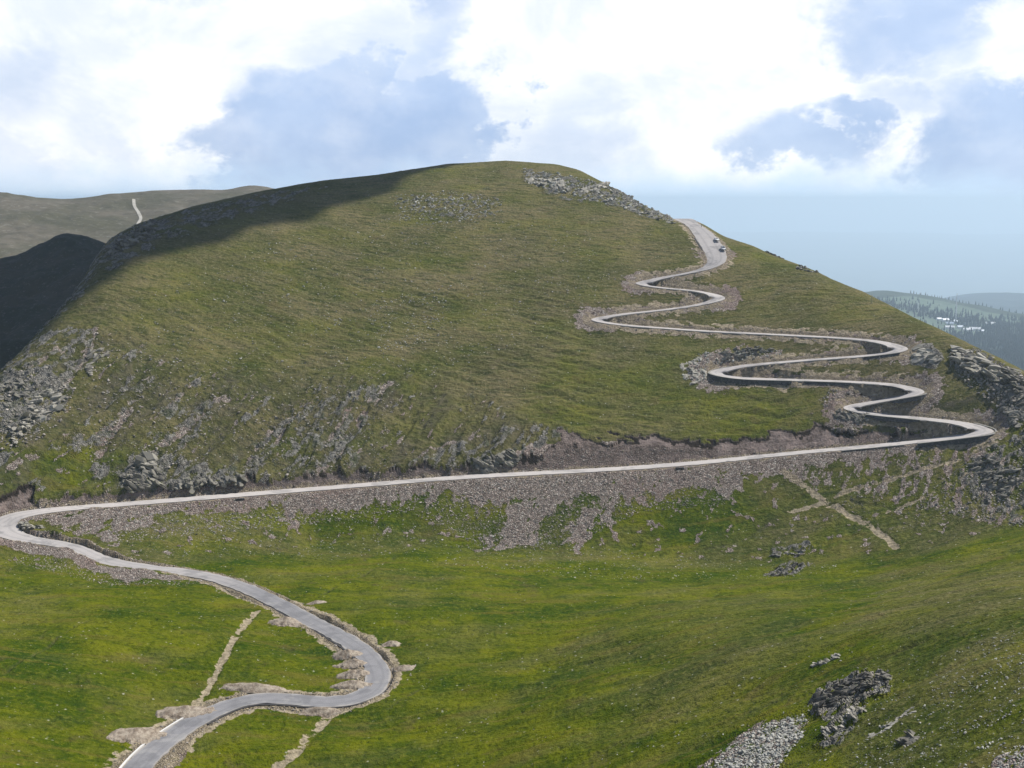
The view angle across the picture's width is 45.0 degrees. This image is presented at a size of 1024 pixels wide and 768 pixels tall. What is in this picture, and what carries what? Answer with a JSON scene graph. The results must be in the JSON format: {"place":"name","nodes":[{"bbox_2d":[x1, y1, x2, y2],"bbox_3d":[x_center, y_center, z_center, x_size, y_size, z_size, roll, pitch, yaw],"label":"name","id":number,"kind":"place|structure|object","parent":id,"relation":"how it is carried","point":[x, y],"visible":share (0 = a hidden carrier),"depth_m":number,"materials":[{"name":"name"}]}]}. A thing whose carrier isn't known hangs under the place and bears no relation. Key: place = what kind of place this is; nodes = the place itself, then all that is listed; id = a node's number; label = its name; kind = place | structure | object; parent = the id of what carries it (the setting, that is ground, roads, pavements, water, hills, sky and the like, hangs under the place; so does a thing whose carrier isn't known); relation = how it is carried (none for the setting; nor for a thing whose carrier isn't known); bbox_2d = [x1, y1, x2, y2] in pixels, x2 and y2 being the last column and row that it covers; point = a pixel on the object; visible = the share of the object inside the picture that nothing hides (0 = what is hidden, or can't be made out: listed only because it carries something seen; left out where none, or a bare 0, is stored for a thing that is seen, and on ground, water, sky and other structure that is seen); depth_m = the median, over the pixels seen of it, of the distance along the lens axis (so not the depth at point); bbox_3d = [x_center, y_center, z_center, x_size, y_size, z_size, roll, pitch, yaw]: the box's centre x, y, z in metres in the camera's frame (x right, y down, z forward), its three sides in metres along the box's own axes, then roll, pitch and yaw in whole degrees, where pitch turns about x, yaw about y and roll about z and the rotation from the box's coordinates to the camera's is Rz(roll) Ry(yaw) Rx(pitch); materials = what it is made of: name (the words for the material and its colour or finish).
{"place":"outdoors","nodes":[
{"label":"outdoors","id":0,"kind":"place"},
{"bbox_2d":[0,233,105,368],"bbox_3d":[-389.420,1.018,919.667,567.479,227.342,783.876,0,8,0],"label":"dark ridge","id":1,"kind":"structure","parent":0,"point":[40,282],"depth_m":789.88,"materials":[{"name":"green plant"}]},
{"bbox_2d":[0,185,273,257],"bbox_3d":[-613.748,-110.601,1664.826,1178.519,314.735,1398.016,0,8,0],"label":"ridge","id":2,"kind":"structure","parent":0,"point":[27,223],"depth_m":1417.10,"materials":[{"name":"green plant"}]},
{"bbox_2d":[132,199,141,223],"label":"trail","id":3,"kind":"object","parent":2,"relation":"on","point":[137,211],"visible":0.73,"depth_m":1433.48,"materials":[{"name":"grey gravel"}]},
{"bbox_2d":[0,219,993,767],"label":"road","id":4,"kind":"structure","parent":0,"point":[150,755],"depth_m":434.46,"materials":[{"name":"grey asphalt"}]},
{"bbox_2d":[119,718,182,767],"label":"road edge line","id":5,"kind":"object","parent":4,"relation":"on","point":[140,747],"visible":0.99,"depth_m":270.06,"materials":[{"name":"paint"}]},
{"bbox_2d":[0,161,1023,767],"bbox_3d":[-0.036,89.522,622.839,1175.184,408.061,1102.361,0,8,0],"label":"hillside","id":6,"kind":"structure","parent":0,"point":[616,655],"depth_m":453.56,"materials":[{"name":"green plant"}]},
{"bbox_2d":[0,378,31,406],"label":"rock outcrop","id":7,"kind":"object","parent":6,"relation":"on","point":[11,385],"visible":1,"depth_m":475.17,"materials":[{"name":"stone"}]},
{"bbox_2d":[7,407,38,443],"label":"rock outcrop","id":8,"kind":"object","parent":6,"relation":"on","point":[26,424],"visible":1,"depth_m":458.98,"materials":[{"name":"stone"}]},
{"bbox_2d":[17,521,44,529],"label":"rock outcrop","id":9,"kind":"object","parent":6,"relation":"on","point":[22,524],"visible":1,"depth_m":423.93,"materials":[{"name":"stone"}]},
{"bbox_2d":[27,388,66,421],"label":"rock outcrop","id":10,"kind":"object","parent":6,"relation":"on","point":[56,397],"visible":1,"depth_m":472.47,"materials":[{"name":"stone"}]},
{"bbox_2d":[78,347,109,373],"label":"rock outcrop","id":11,"kind":"object","parent":6,"relation":"on","point":[89,366],"visible":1,"depth_m":500.29,"materials":[{"name":"stone"}]},
{"bbox_2d":[105,219,156,255],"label":"rock outcrop","id":12,"kind":"object","parent":6,"relation":"on","point":[122,240],"visible":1,"depth_m":584.62,"materials":[{"name":"stone"}]},
{"bbox_2d":[106,727,166,744],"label":"spoil heap","id":13,"kind":"object","parent":6,"relation":"on","point":[142,735],"visible":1,"depth_m":273.08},
{"bbox_2d":[119,466,166,493],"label":"rock outcrop","id":14,"kind":"object","parent":6,"relation":"on","point":[135,482],"visible":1,"depth_m":454.64,"materials":[{"name":"stone"}]},
{"bbox_2d":[133,451,158,468],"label":"rock outcrop","id":15,"kind":"object","parent":6,"relation":"on","point":[147,460],"visible":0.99,"depth_m":460.79,"materials":[{"name":"stone"}]},
{"bbox_2d":[155,705,216,718],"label":"spoil heap","id":16,"kind":"object","parent":6,"relation":"on","point":[183,711],"visible":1,"depth_m":287.57,"materials":[{"name":"beige gravel"}]},
{"bbox_2d":[174,471,247,493],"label":"rock outcrop","id":17,"kind":"object","parent":6,"relation":"on","point":[190,486],"visible":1,"depth_m":460.49,"materials":[{"name":"stone"}]},
{"bbox_2d":[191,610,260,706],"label":"path","id":18,"kind":"structure","parent":6,"relation":"on","point":[234,637],"depth_m":317.56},
{"bbox_2d":[219,683,294,692],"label":"spoil heap","id":19,"kind":"object","parent":6,"relation":"on","point":[253,688],"visible":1,"depth_m":302.23,"materials":[{"name":"grey gravel"}]},
{"bbox_2d":[207,704,311,723],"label":"ditch","id":20,"kind":"object","parent":6,"relation":"on","point":[220,717],"visible":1,"depth_m":293.27,"materials":[{"name":"stone"}]},
{"bbox_2d":[267,616,302,626],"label":"spoil heap","id":21,"kind":"object","parent":6,"relation":"on","point":[287,621],"visible":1,"depth_m":349.10,"materials":[{"name":"beige gravel"}]},
{"bbox_2d":[270,708,338,767],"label":"path","id":22,"kind":"structure","parent":6,"relation":"on","point":[305,742],"depth_m":275.43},
{"bbox_2d":[263,604,360,665],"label":"ditch","id":23,"kind":"object","parent":6,"relation":"on","point":[339,646],"visible":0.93,"depth_m":338.71,"materials":[{"name":"stone"}]},
{"bbox_2d":[306,600,325,604],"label":"spoil heap","id":24,"kind":"object","parent":6,"relation":"on","point":[316,602],"visible":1,"depth_m":370.30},
{"bbox_2d":[298,707,340,717],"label":"spoil heap","id":25,"kind":"object","parent":6,"relation":"on","point":[323,712],"visible":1,"depth_m":291.35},
{"bbox_2d":[332,649,362,659],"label":"spoil heap","id":26,"kind":"object","parent":6,"relation":"on","point":[345,654],"visible":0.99,"depth_m":326.52,"materials":[{"name":"beige gravel"}]},
{"bbox_2d":[332,658,366,668],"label":"spoil heap","id":27,"kind":"object","parent":6,"relation":"on","point":[352,663],"visible":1,"depth_m":319.69,"materials":[{"name":"grey gravel"}]},
{"bbox_2d":[330,680,372,689],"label":"spoil heap","id":28,"kind":"object","parent":6,"relation":"on","point":[353,684],"visible":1,"depth_m":305.04,"materials":[{"name":"beige gravel"}]},
{"bbox_2d":[336,669,369,678],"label":"spoil heap","id":29,"kind":"object","parent":6,"relation":"on","point":[353,674],"visible":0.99,"depth_m":312.74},
{"bbox_2d":[331,678,392,707],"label":"ditch","id":30,"kind":"object","parent":6,"relation":"on","point":[359,703],"visible":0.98,"depth_m":294.28,"materials":[{"name":"stone"}]},
{"bbox_2d":[381,641,401,646],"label":"spoil heap","id":31,"kind":"object","parent":6,"relation":"on","point":[391,643],"visible":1,"depth_m":333.00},
{"bbox_2d":[391,665,415,673],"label":"spoil heap","id":32,"kind":"object","parent":6,"relation":"on","point":[404,668],"visible":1,"depth_m":314.39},
{"bbox_2d":[471,449,519,473],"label":"rock outcrop","id":33,"kind":"object","parent":6,"relation":"on","point":[488,466],"visible":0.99,"depth_m":481.07,"materials":[{"name":"stone"}]},
{"bbox_2d":[0,222,1023,767],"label":"scree stones","id":34,"kind":"object","parent":6,"relation":"on","point":[462,484],"visible":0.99,"depth_m":461.50,"materials":[{"name":"grey stone"}]},
{"bbox_2d":[5,168,1023,767],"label":"field stones","id":35,"kind":"object","parent":6,"relation":"on","point":[789,732],"visible":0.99,"depth_m":425.24,"materials":[{"name":"grey stone"}]},
{"bbox_2d":[525,174,569,191],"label":"rock outcrop","id":36,"kind":"object","parent":6,"relation":"on","point":[531,179],"visible":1,"depth_m":687.32,"materials":[{"name":"stone"}]},
{"bbox_2d":[578,181,610,192],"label":"rock outcrop","id":37,"kind":"object","parent":6,"relation":"on","point":[587,189],"visible":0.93,"depth_m":684.58,"materials":[{"name":"stone"}]},
{"bbox_2d":[603,194,674,223],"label":"rock outcrop","id":38,"kind":"object","parent":6,"relation":"on","point":[645,211],"visible":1,"depth_m":660.14,"materials":[{"name":"stone"}]},
{"bbox_2d":[680,357,707,384],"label":"rock outcrop","id":39,"kind":"object","parent":6,"relation":"on","point":[692,371],"visible":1,"depth_m":522.63,"materials":[{"name":"stone"}]},
{"bbox_2d":[719,346,774,360],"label":"rock outcrop","id":40,"kind":"object","parent":6,"relation":"on","point":[743,353],"visible":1,"depth_m":531.72,"materials":[{"name":"stone"}]},
{"bbox_2d":[708,366,791,385],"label":"retaining wall","id":41,"kind":"structure","parent":6,"relation":"on","point":[721,379],"depth_m":512.87,"materials":[{"name":"stone"}]},
{"bbox_2d":[765,250,783,258],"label":"rock outcrop","id":42,"kind":"object","parent":6,"relation":"on","point":[773,254],"visible":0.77,"depth_m":622.17,"materials":[{"name":"stone"}]},
{"bbox_2d":[771,563,801,576],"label":"rock outcrop","id":43,"kind":"object","parent":6,"relation":"on","point":[792,567],"visible":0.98,"depth_m":417.71,"materials":[{"name":"stone"}]},
{"bbox_2d":[770,549,805,556],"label":"rock outcrop","id":44,"kind":"object","parent":6,"relation":"on","point":[775,553],"visible":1,"depth_m":432.21,"materials":[{"name":"stone"}]},
{"bbox_2d":[783,502,821,514],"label":"path","id":45,"kind":"structure","parent":6,"relation":"on","point":[803,508],"depth_m":453.05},
{"bbox_2d":[796,265,818,272],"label":"rock outcrop","id":46,"kind":"object","parent":6,"relation":"on","point":[800,267],"visible":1,"depth_m":592.57,"materials":[{"name":"stone"}]},
{"bbox_2d":[810,653,839,667],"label":"rock outcrop","id":47,"kind":"object","parent":6,"relation":"on","point":[826,660],"visible":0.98,"depth_m":236.38,"materials":[{"name":"stone"}]},
{"bbox_2d":[804,381,850,385],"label":"retaining wall","id":48,"kind":"structure","parent":6,"relation":"on","point":[829,383],"depth_m":503.07,"materials":[{"name":"stone"}]},
{"bbox_2d":[808,672,869,709],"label":"rock outcrop","id":49,"kind":"object","parent":6,"relation":"on","point":[842,690],"visible":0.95,"depth_m":212.04,"materials":[{"name":"stone"}]},
{"bbox_2d":[779,467,899,549],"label":"path","id":50,"kind":"structure","parent":6,"relation":"on","point":[822,499],"depth_m":448.33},
{"bbox_2d":[820,706,866,739],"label":"rock outcrop","id":51,"kind":"object","parent":6,"relation":"on","point":[849,714],"visible":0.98,"depth_m":196.23,"materials":[{"name":"stone"}]},
{"bbox_2d":[832,408,869,422],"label":"rock outcrop","id":52,"kind":"object","parent":6,"relation":"on","point":[858,418],"visible":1,"depth_m":483.91,"materials":[{"name":"stone"}]},
{"bbox_2d":[842,444,903,451],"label":"retaining wall","id":53,"kind":"structure","parent":6,"relation":"on","point":[871,448],"depth_m":466.33,"materials":[{"name":"stone"}]},
{"bbox_2d":[862,673,891,687],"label":"rock outcrop","id":54,"kind":"object","parent":6,"relation":"on","point":[882,676],"visible":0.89,"depth_m":208.79,"materials":[{"name":"stone"}]},
{"bbox_2d":[864,352,899,358],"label":"retaining wall","id":55,"kind":"structure","parent":6,"relation":"on","point":[883,355],"depth_m":509.30,"materials":[{"name":"stone"}]},
{"bbox_2d":[868,707,916,737],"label":"rock outcrop","id":56,"kind":"object","parent":6,"relation":"on","point":[890,724],"visible":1,"depth_m":185.83,"materials":[{"name":"stone"}]},
{"bbox_2d":[882,385,903,391],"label":"guardrail","id":57,"kind":"object","parent":6,"relation":"on","point":[893,387],"visible":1,"depth_m":490.78,"materials":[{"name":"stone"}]},
{"bbox_2d":[866,414,920,422],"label":"retaining wall","id":58,"kind":"structure","parent":6,"relation":"on","point":[893,419],"depth_m":476.76,"materials":[{"name":"stone"}]},
{"bbox_2d":[895,729,919,747],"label":"rock outcrop","id":59,"kind":"object","parent":6,"relation":"on","point":[909,738],"visible":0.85,"depth_m":174.62,"materials":[{"name":"stone"}]},
{"bbox_2d":[890,393,927,403],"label":"retaining wall","id":60,"kind":"structure","parent":6,"relation":"on","point":[910,399],"depth_m":482.37,"materials":[{"name":"stone"}]},
{"bbox_2d":[833,440,998,499],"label":"path","id":61,"kind":"structure","parent":6,"relation":"on","point":[902,475],"depth_m":451.28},
{"bbox_2d":[910,344,941,363],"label":"rock outcrop","id":62,"kind":"object","parent":6,"relation":"on","point":[922,355],"visible":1,"depth_m":503.47,"materials":[{"name":"stone"}]},
{"bbox_2d":[886,460,982,513],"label":"path","id":63,"kind":"structure","parent":6,"relation":"on","point":[921,498],"depth_m":439.40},
{"bbox_2d":[918,423,996,447],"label":"retaining wall","id":64,"kind":"structure","parent":6,"relation":"on","point":[971,440],"depth_m":454.24,"materials":[{"name":"stone"}]},
{"bbox_2d":[948,345,1006,381],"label":"rock outcrop","id":65,"kind":"object","parent":6,"relation":"on","point":[974,365],"visible":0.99,"depth_m":487.20,"materials":[{"name":"stone"}]},
{"bbox_2d":[967,455,1021,497],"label":"rock outcrop","id":66,"kind":"object","parent":6,"relation":"on","point":[991,461],"visible":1,"depth_m":433.55,"materials":[{"name":"stone"}]},
{"bbox_2d":[995,367,1023,393],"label":"rock outcrop","id":67,"kind":"object","parent":6,"relation":"on","point":[1012,376],"visible":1,"depth_m":470.99,"materials":[{"name":"stone"}]},
{"bbox_2d":[999,390,1023,430],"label":"rock outcrop","id":68,"kind":"object","parent":6,"relation":"on","point":[1011,418],"visible":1,"depth_m":458.67,"materials":[{"name":"stone"}]},
{"bbox_2d":[0,0,1023,233],"label":"sky","id":69,"kind":"structure","parent":0,"point":[872,116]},
{"bbox_2d":[717,231,1023,297],"bbox_3d":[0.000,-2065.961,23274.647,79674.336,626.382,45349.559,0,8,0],"label":"lowland","id":70,"kind":"structure","parent":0,"point":[940,265],"depth_m":29920.14,"materials":[{"name":"blue"}]},
{"bbox_2d":[865,290,1023,348],"bbox_3d":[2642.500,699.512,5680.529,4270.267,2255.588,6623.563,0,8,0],"label":"wooded hill","id":71,"kind":"structure","parent":0,"point":[943,303],"depth_m":5123.31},
{"bbox_2d":[877,295,1023,369],"bbox_3d":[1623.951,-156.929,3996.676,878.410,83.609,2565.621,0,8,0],"label":"conifer forest","id":72,"kind":"object","parent":71,"relation":"on","point":[1011,352],"visible":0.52,"depth_m":4270.04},
{"bbox_2d":[944,292,1023,313],"bbox_3d":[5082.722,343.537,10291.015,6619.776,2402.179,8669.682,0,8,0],"label":"distant forest hill","id":73,"kind":"structure","parent":0,"point":[1006,301],"depth_m":9763.70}
]}

